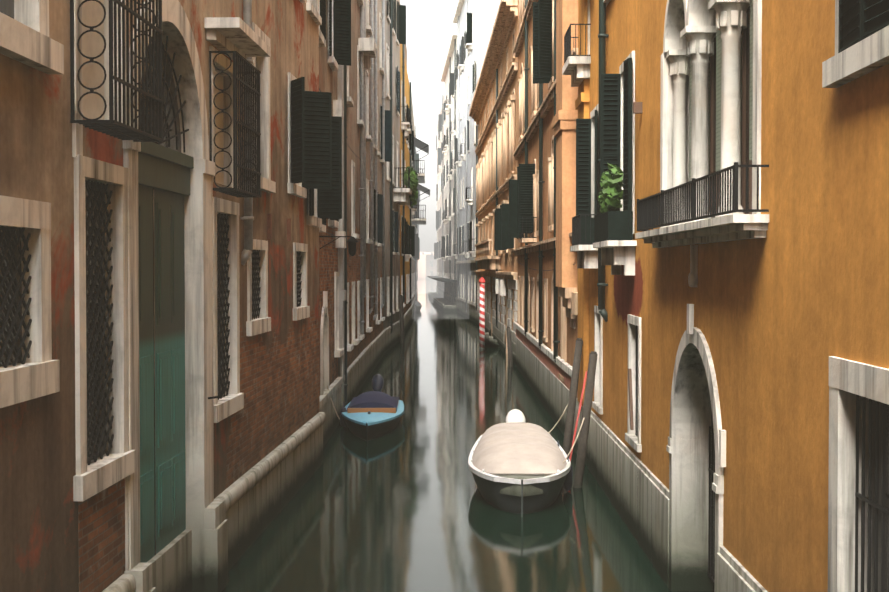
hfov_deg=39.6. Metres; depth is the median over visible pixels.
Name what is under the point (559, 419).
mooring rope
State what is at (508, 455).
covered boat
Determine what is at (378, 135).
building
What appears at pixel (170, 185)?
building
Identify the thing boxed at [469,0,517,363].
building
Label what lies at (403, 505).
canal water
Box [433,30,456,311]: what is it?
building
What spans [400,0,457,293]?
sky
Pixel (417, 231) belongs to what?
building
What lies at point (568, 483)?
fender
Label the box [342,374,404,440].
blue boat
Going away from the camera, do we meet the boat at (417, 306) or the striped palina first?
the striped palina
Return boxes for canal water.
[222,294,713,591]
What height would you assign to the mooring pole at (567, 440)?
3.668 m
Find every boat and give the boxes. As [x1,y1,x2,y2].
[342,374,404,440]
[414,301,421,311]
[468,409,570,516]
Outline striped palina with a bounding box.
[479,277,484,348]
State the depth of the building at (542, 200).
32.11 m
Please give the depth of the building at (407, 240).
70.87 m
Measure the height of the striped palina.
4.390 m
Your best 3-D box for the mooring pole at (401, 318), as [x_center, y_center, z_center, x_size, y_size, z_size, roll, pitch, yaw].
[-2.162,1.769,62.685,0.199,3.659,0.412,-1,1,-23]
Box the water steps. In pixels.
[485,332,498,347]
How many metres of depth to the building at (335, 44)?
29.07 m
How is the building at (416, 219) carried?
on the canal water
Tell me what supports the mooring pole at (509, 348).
in the canal water
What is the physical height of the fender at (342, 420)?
0.620 m
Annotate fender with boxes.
[340,402,346,426]
[563,456,572,490]
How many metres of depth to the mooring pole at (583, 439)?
21.46 m
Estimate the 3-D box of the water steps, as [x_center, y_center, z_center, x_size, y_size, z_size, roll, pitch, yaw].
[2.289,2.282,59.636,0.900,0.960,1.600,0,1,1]
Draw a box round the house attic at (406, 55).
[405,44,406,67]
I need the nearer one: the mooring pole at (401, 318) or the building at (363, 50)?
the building at (363, 50)
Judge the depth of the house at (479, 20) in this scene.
92.60 m
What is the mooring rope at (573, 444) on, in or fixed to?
attached to the mooring pole at (583, 439)
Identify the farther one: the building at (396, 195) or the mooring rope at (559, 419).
the building at (396, 195)
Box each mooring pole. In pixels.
[399,295,403,342]
[506,326,512,366]
[562,338,582,456]
[573,351,597,487]
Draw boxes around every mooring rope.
[544,418,584,475]
[548,404,567,432]
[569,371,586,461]
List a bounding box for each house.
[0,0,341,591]
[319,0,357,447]
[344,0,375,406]
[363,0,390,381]
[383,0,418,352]
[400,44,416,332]
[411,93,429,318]
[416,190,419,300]
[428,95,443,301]
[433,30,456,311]
[453,0,499,323]
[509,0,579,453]
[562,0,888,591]

